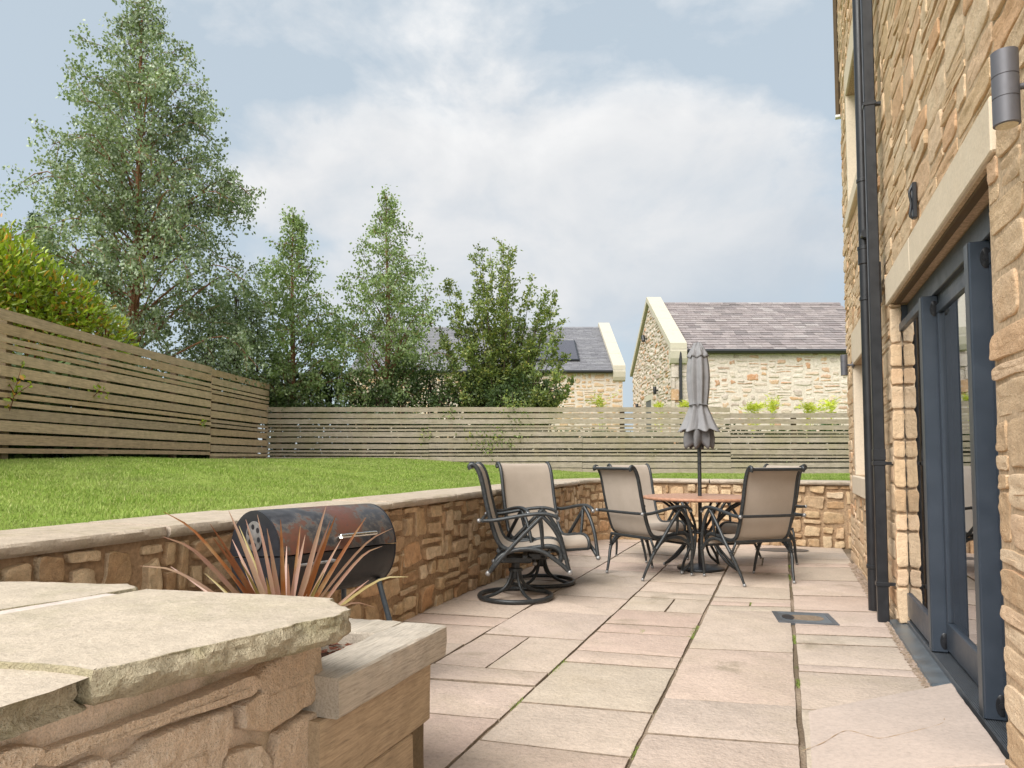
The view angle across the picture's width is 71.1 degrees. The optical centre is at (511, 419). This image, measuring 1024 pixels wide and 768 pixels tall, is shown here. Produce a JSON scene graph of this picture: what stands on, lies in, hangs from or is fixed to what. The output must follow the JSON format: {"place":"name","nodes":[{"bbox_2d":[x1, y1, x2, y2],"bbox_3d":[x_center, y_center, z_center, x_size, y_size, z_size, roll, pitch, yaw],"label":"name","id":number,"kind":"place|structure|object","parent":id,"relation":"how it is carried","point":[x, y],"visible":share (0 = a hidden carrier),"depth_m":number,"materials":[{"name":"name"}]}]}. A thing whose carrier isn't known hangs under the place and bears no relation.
{"place":"outdoors","nodes":[
{"label":"outdoors","id":0,"kind":"place"},
{"bbox_2d":[14,209,69,388],"bbox_3d":[-12.910,-2.290,19.177,1.928,6.690,1.934,1,-3,-11],"label":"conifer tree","id":1,"kind":"object","parent":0,"point":[30,215],"visible":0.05,"depth_m":19.26,"materials":[{"name":"green plant"}]},
{"bbox_2d":[0,0,844,457],"label":"sky","id":2,"kind":"structure","parent":0,"point":[631,151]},
{"bbox_2d":[0,456,849,529],"bbox_3d":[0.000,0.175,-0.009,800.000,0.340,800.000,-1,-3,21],"label":"lawn","id":3,"kind":"structure","parent":0,"point":[81,516],"depth_m":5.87,"materials":[{"name":"plant"}]},
{"bbox_2d":[23,235,56,354],"bbox_3d":[-13.169,-1.979,20.162,1.928,6.690,1.934,1,-3,-11],"label":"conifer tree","id":4,"kind":"object","parent":3,"relation":"on","point":[47,261],"visible":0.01,"depth_m":20.23,"materials":[{"name":"green plant"}]},
{"bbox_2d":[0,213,139,407],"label":"hedge shrub","id":5,"kind":"object","parent":3,"relation":"on","point":[28,282],"visible":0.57,"depth_m":9.48,"materials":[{"name":"green plant"}]},
{"bbox_2d":[0,308,211,458],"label":"slatted fence","id":6,"kind":"object","parent":3,"relation":"on","point":[103,421],"visible":0.95,"depth_m":9.20,"materials":[{"name":"brown wood"}]},
{"bbox_2d":[3,360,32,410],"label":"leafy shoot","id":7,"kind":"object","parent":6,"relation":"attached to","point":[14,391],"visible":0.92,"depth_m":7.73,"materials":[{"name":"green plant"}]},
{"bbox_2d":[79,382,109,408],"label":"leafy shoot","id":8,"kind":"object","parent":6,"relation":"attached to","point":[99,387],"visible":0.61,"depth_m":9.18,"materials":[{"name":"green plant"}]},
{"bbox_2d":[195,415,206,427],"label":"leafy shoot","id":9,"kind":"object","parent":6,"relation":"attached to","point":[203,424],"visible":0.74,"depth_m":12.12,"materials":[{"name":"green plant"}]},
{"bbox_2d":[8,341,264,459],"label":"undergrowth","id":10,"kind":"object","parent":3,"relation":"on","point":[24,455],"visible":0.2,"depth_m":10.03,"materials":[{"name":"green plant"}]},
{"bbox_2d":[0,0,275,390],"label":"birch tree","id":11,"kind":"object","parent":3,"relation":"on","point":[158,241],"visible":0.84,"depth_m":12.44,"materials":[{"name":"green plant"}]},
{"bbox_2d":[166,278,293,457],"bbox_3d":[-5.574,-1.039,14.388,1.805,3.718,3.639,0,-3,5],"label":"dark shrub","id":12,"kind":"object","parent":3,"relation":"on","point":[257,322],"visible":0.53,"depth_m":14.27,"materials":[{"name":"green plant"}]},
{"bbox_2d":[209,369,269,458],"bbox_3d":[-5.229,0.039,13.774,0.126,1.699,2.584,0,-3,3],"label":"slatted fence","id":13,"kind":"object","parent":3,"relation":"on","point":[255,420],"visible":0.88,"depth_m":13.54,"materials":[{"name":"brown wood"}]},
{"bbox_2d":[152,347,251,404],"bbox_3d":[-5.546,-0.615,12.962,0.846,1.401,2.554,0,-3,7],"label":"leafy shoot","id":14,"kind":"object","parent":13,"relation":"attached to","point":[209,373],"visible":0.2,"depth_m":12.89,"materials":[{"name":"green plant"}]},
{"bbox_2d":[245,364,348,457],"bbox_3d":[-4.894,-0.243,16.135,1.670,2.288,2.380,-3,-4,40],"label":"dark shrub","id":15,"kind":"object","parent":3,"relation":"on","point":[330,392],"visible":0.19,"depth_m":16.00,"materials":[{"name":"green plant"}]},
{"bbox_2d":[231,204,369,442],"bbox_3d":[-4.805,-1.944,16.006,2.976,5.648,2.856,2,-4,-34],"label":"birch tree","id":16,"kind":"object","parent":3,"relation":"on","point":[292,304],"visible":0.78,"depth_m":15.73,"materials":[{"name":"green plant"}]},
{"bbox_2d":[315,184,462,428],"bbox_3d":[-3.059,-2.301,16.846,3.042,6.459,3.593,2,-3,-26],"label":"birch tree","id":17,"kind":"object","parent":3,"relation":"on","point":[401,351],"visible":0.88,"depth_m":16.40,"materials":[{"name":"green plant"}]},
{"bbox_2d":[336,358,459,452],"bbox_3d":[-2.625,-0.292,16.526,2.779,2.465,1.591,1,-3,-16],"label":"dark shrub","id":18,"kind":"object","parent":3,"relation":"on","point":[435,396],"visible":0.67,"depth_m":16.40,"materials":[{"name":"green plant"}]},
{"bbox_2d":[350,323,625,453],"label":"stone barn","id":19,"kind":"structure","parent":3,"relation":"on","point":[596,363],"depth_m":30.62,"materials":[{"name":"grey stone"}]},
{"bbox_2d":[435,237,578,452],"bbox_3d":[-0.130,-1.789,16.994,3.577,5.486,2.389,0,-3,-3],"label":"bushy tree","id":20,"kind":"object","parent":3,"relation":"on","point":[493,364],"visible":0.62,"depth_m":16.52,"materials":[{"name":"green plant"}]},
{"bbox_2d":[452,365,561,437],"bbox_3d":[-0.059,-0.083,16.550,2.681,2.362,1.469,0,-3,-7],"label":"dark shrub","id":21,"kind":"object","parent":3,"relation":"on","point":[492,399],"visible":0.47,"depth_m":16.32,"materials":[{"name":"green plant"}]},
{"bbox_2d":[266,407,848,473],"bbox_3d":[2.662,0.506,15.021,15.593,1.510,0.126,0,-3,0],"label":"slatted fence","id":22,"kind":"object","parent":3,"relation":"on","point":[536,427],"visible":0.62,"depth_m":14.97,"materials":[{"name":"brown wood"}]},
{"bbox_2d":[265,384,335,424],"bbox_3d":[-4.479,-0.244,15.180,1.534,0.982,0.626,1,-3,-10],"label":"leafy shoot","id":23,"kind":"object","parent":22,"relation":"attached to","point":[295,402],"visible":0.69,"depth_m":15.15,"materials":[{"name":"green plant"}]},
{"bbox_2d":[419,407,462,444],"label":"leafy shoot","id":24,"kind":"object","parent":22,"relation":"attached to","point":[431,428],"visible":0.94,"depth_m":14.94,"materials":[{"name":"green plant"}]},
{"bbox_2d":[459,424,512,460],"bbox_3d":[-0.565,0.465,15.023,1.161,0.852,0.578,-1,-3,21],"label":"leafy shoot","id":25,"kind":"object","parent":22,"relation":"attached to","point":[494,436],"visible":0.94,"depth_m":14.94,"materials":[{"name":"green plant"}]},
{"bbox_2d":[497,389,533,425],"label":"leafy shoot","id":26,"kind":"object","parent":22,"relation":"attached to","point":[510,404],"visible":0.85,"depth_m":15.09,"materials":[{"name":"green plant"}]},
{"bbox_2d":[500,429,534,456],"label":"leafy shoot","id":27,"kind":"object","parent":22,"relation":"attached to","point":[513,439],"visible":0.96,"depth_m":14.94,"materials":[{"name":"green plant"}]},
{"bbox_2d":[268,402,849,468],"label":"undergrowth","id":28,"kind":"object","parent":3,"relation":"on","point":[342,405],"visible":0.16,"depth_m":15.22,"materials":[{"name":"green plant"}]},
{"bbox_2d":[585,390,618,428],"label":"tall weed","id":29,"kind":"object","parent":3,"relation":"on","point":[601,403],"visible":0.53,"depth_m":18.05,"materials":[{"name":"green plant"}]},
{"bbox_2d":[651,401,663,431],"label":"tall weed","id":30,"kind":"object","parent":3,"relation":"on","point":[657,404],"visible":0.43,"depth_m":17.49,"materials":[{"name":"green plant"}]},
{"bbox_2d":[674,399,688,418],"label":"tall weed","id":31,"kind":"object","parent":3,"relation":"on","point":[685,404],"visible":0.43,"depth_m":17.45,"materials":[{"name":"green plant"}]},
{"bbox_2d":[630,297,848,458],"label":"stone barn","id":32,"kind":"structure","parent":3,"relation":"on","point":[791,352],"depth_m":22.96,"materials":[{"name":"stone"}]},
{"bbox_2d":[641,335,646,341],"bbox_3d":[4.941,-3.012,26.790,0.245,0.277,0.222,-1,-3,21],"label":"gable lamp","id":33,"kind":"object","parent":32,"relation":"attached to","point":[643,338],"visible":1,"depth_m":26.76,"materials":[{"name":"black plastic"}]},
{"bbox_2d":[646,400,650,431],"bbox_3d":[5.018,0.423,26.241,0.370,2.200,0.983,-1,-3,21],"label":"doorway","id":34,"kind":"structure","parent":32,"relation":"in","point":[648,404],"depth_m":26.35,"materials":[{"name":"grey"}]},
{"bbox_2d":[734,401,770,454],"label":"tall weed","id":35,"kind":"object","parent":3,"relation":"on","point":[755,406],"visible":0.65,"depth_m":17.21,"materials":[{"name":"green plant"}]},
{"bbox_2d":[764,392,783,424],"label":"tall weed","id":36,"kind":"object","parent":3,"relation":"on","point":[773,405],"visible":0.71,"depth_m":17.46,"materials":[{"name":"green plant"}]},
{"bbox_2d":[794,401,832,442],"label":"tall weed","id":37,"kind":"object","parent":3,"relation":"on","point":[807,407],"visible":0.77,"depth_m":17.20,"materials":[{"name":"green plant"}]},
{"bbox_2d":[818,395,840,430],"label":"tall weed","id":38,"kind":"object","parent":3,"relation":"on","point":[832,403],"visible":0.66,"depth_m":17.46,"materials":[{"name":"green plant"}]},
{"bbox_2d":[402,539,924,767],"bbox_3d":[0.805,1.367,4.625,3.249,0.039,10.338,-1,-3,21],"label":"patio","id":39,"kind":"structure","parent":0,"point":[728,701],"depth_m":3.83,"materials":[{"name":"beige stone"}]},
{"bbox_2d":[0,581,350,767],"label":"stone wall","id":40,"kind":"structure","parent":39,"relation":"on","point":[110,676],"depth_m":1.51,"materials":[{"name":"beige stone"}]},
{"bbox_2d":[230,503,395,620],"bbox_3d":[-0.908,0.846,3.309,0.532,0.880,0.737,-3,-4,39],"label":"barrel barbecue","id":41,"kind":"object","parent":39,"relation":"on","point":[374,565],"visible":0.61,"depth_m":3.20,"materials":[{"name":"metal"}]},
{"bbox_2d":[302,618,446,767],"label":"timber planter","id":42,"kind":"object","parent":39,"relation":"on","point":[369,706],"visible":0.29,"depth_m":2.11,"materials":[{"name":"brown wood"}]},
{"bbox_2d":[144,507,402,606],"bbox_3d":[-0.764,0.539,2.295,0.784,0.527,0.781,1,-3,-20],"label":"cordyline","id":43,"kind":"object","parent":42,"relation":"in","point":[308,579],"visible":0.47,"depth_m":2.29,"materials":[{"name":"brown plant"}]},
{"bbox_2d":[0,478,851,621],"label":"retaining wall","id":44,"kind":"structure","parent":39,"relation":"on","point":[446,546],"depth_m":4.90,"materials":[{"name":"stone"}]},
{"bbox_2d":[467,462,572,604],"bbox_3d":[0.067,0.869,5.666,0.795,1.063,0.689,0,-3,3],"label":"swivel chair","id":45,"kind":"object","parent":39,"relation":"on","point":[508,549],"visible":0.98,"depth_m":5.46,"materials":[{"name":"metal"}]},
{"bbox_2d":[495,461,600,588],"bbox_3d":[0.276,0.903,6.283,0.689,1.063,0.795,2,-4,-29],"label":"swivel chair","id":46,"kind":"object","parent":39,"relation":"on","point":[523,486],"visible":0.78,"depth_m":6.44,"materials":[{"name":"fabric"}]},
{"bbox_2d":[592,464,694,580],"bbox_3d":[1.227,0.947,6.763,0.758,1.040,0.689,2,-4,-31],"label":"dining chair","id":47,"kind":"object","parent":39,"relation":"on","point":[625,510],"visible":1,"depth_m":6.62,"materials":[{"name":"fabric"}]},
{"bbox_2d":[607,463,688,562],"bbox_3d":[1.493,1.013,7.969,0.689,1.040,0.758,1,-3,-26],"label":"dining chair","id":48,"kind":"object","parent":39,"relation":"on","point":[656,522],"visible":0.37,"depth_m":8.19,"materials":[{"name":"fabric"}]},
{"bbox_2d":[509,565,800,759],"bbox_3d":[1.370,1.382,5.112,1.246,0.018,5.296,-1,-3,21],"label":"moss","id":49,"kind":"object","parent":39,"relation":"on","point":[797,683],"visible":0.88,"depth_m":3.75,"materials":[{"name":"green plant"}]},
{"bbox_2d":[643,493,741,573],"bbox_3d":[1.869,1.125,7.110,1.130,0.724,1.130,-1,-3,21],"label":"patio table","id":50,"kind":"object","parent":39,"relation":"on","point":[685,498],"visible":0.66,"depth_m":6.97,"materials":[{"name":"wood"}]},
{"bbox_2d":[677,538,724,572],"bbox_3d":[1.869,1.333,7.099,0.464,0.301,0.464,-1,-3,21],"label":"weighted stand","id":51,"kind":"object","parent":39,"relation":"on","point":[709,568],"visible":0.73,"depth_m":6.98,"materials":[{"name":"black metal"}]},
{"bbox_2d":[677,342,719,538],"bbox_3d":[1.868,0.332,7.154,0.413,2.212,0.376,-1,-3,21],"label":"parasol","id":52,"kind":"object","parent":51,"relation":"in","point":[698,427],"visible":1,"depth_m":7.12,"materials":[{"name":"fabric"}]},
{"bbox_2d":[700,465,805,586],"bbox_3d":[2.157,0.929,6.424,0.689,1.040,0.758,1,-3,-18],"label":"dining chair","id":53,"kind":"object","parent":39,"relation":"on","point":[767,513],"visible":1,"depth_m":6.23,"materials":[{"name":"fabric"}]},
{"bbox_2d":[715,464,806,564],"bbox_3d":[2.627,0.990,7.544,0.758,1.040,0.689,1,-3,-25],"label":"dining chair","id":54,"kind":"object","parent":39,"relation":"on","point":[729,527],"visible":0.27,"depth_m":7.54,"materials":[{"name":"metal"}]},
{"bbox_2d":[755,548,808,551],"bbox_3d":[3.223,1.562,8.568,0.600,0.004,0.354,-1,-3,21],"label":"floor grille","id":55,"kind":"object","parent":39,"relation":"on","point":[778,549],"visible":0.78,"depth_m":8.58,"materials":[{"name":"grey metal"}]},
{"bbox_2d":[772,611,839,625],"bbox_3d":[2.005,1.370,4.916,0.380,0.021,0.350,-1,-3,13],"label":"drain cover","id":56,"kind":"object","parent":39,"relation":"on","point":[793,618],"visible":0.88,"depth_m":4.89,"materials":[{"name":"metal"}]},
{"bbox_2d":[848,563,867,597],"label":"pink gravel","id":57,"kind":"structure","parent":39,"relation":"on","point":[860,576],"depth_m":6.60,"materials":[{"name":"gravel"}]},
{"bbox_2d":[802,683,1008,767],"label":"stone slab","id":58,"kind":"object","parent":39,"relation":"on","point":[940,726],"depth_m":2.75,"materials":[{"name":"beige stone"}]},
{"bbox_2d":[885,622,931,688],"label":"gravel","id":59,"kind":"structure","parent":39,"relation":"on","point":[916,671],"depth_m":3.92,"materials":[{"name":"beige gravel"}]},
{"bbox_2d":[833,0,1023,767],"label":"stone house","id":60,"kind":"structure","parent":39,"relation":"on","point":[932,168],"depth_m":3.69,"materials":[{"name":"brown stone"}]},
{"bbox_2d":[840,354,853,375],"bbox_3d":[3.371,-0.543,7.207,0.123,0.211,0.066,-1,-3,21],"label":"wall lamp","id":61,"kind":"object","parent":60,"relation":"attached to","point":[844,363],"visible":0.98,"depth_m":7.19,"materials":[{"name":"silver metal"}]},
{"bbox_2d":[899,303,928,641],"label":"glass pane","id":62,"kind":"structure","parent":60,"relation":"in","point":[917,599],"depth_m":4.37,"materials":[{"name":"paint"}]},
{"bbox_2d":[936,278,977,684],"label":"glass pane","id":63,"kind":"structure","parent":60,"relation":"in","point":[951,312],"depth_m":3.60,"materials":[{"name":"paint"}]},
{"bbox_2d":[989,251,1007,718],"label":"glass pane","id":64,"kind":"structure","parent":60,"relation":"in","point":[990,269],"depth_m":2.87,"materials":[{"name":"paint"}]},
{"bbox_2d":[990,46,1023,129],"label":"wall lamp","id":65,"kind":"object","parent":60,"relation":"attached to","point":[1007,86],"visible":1,"depth_m":1.97,"materials":[{"name":"silver metal"}]}
]}

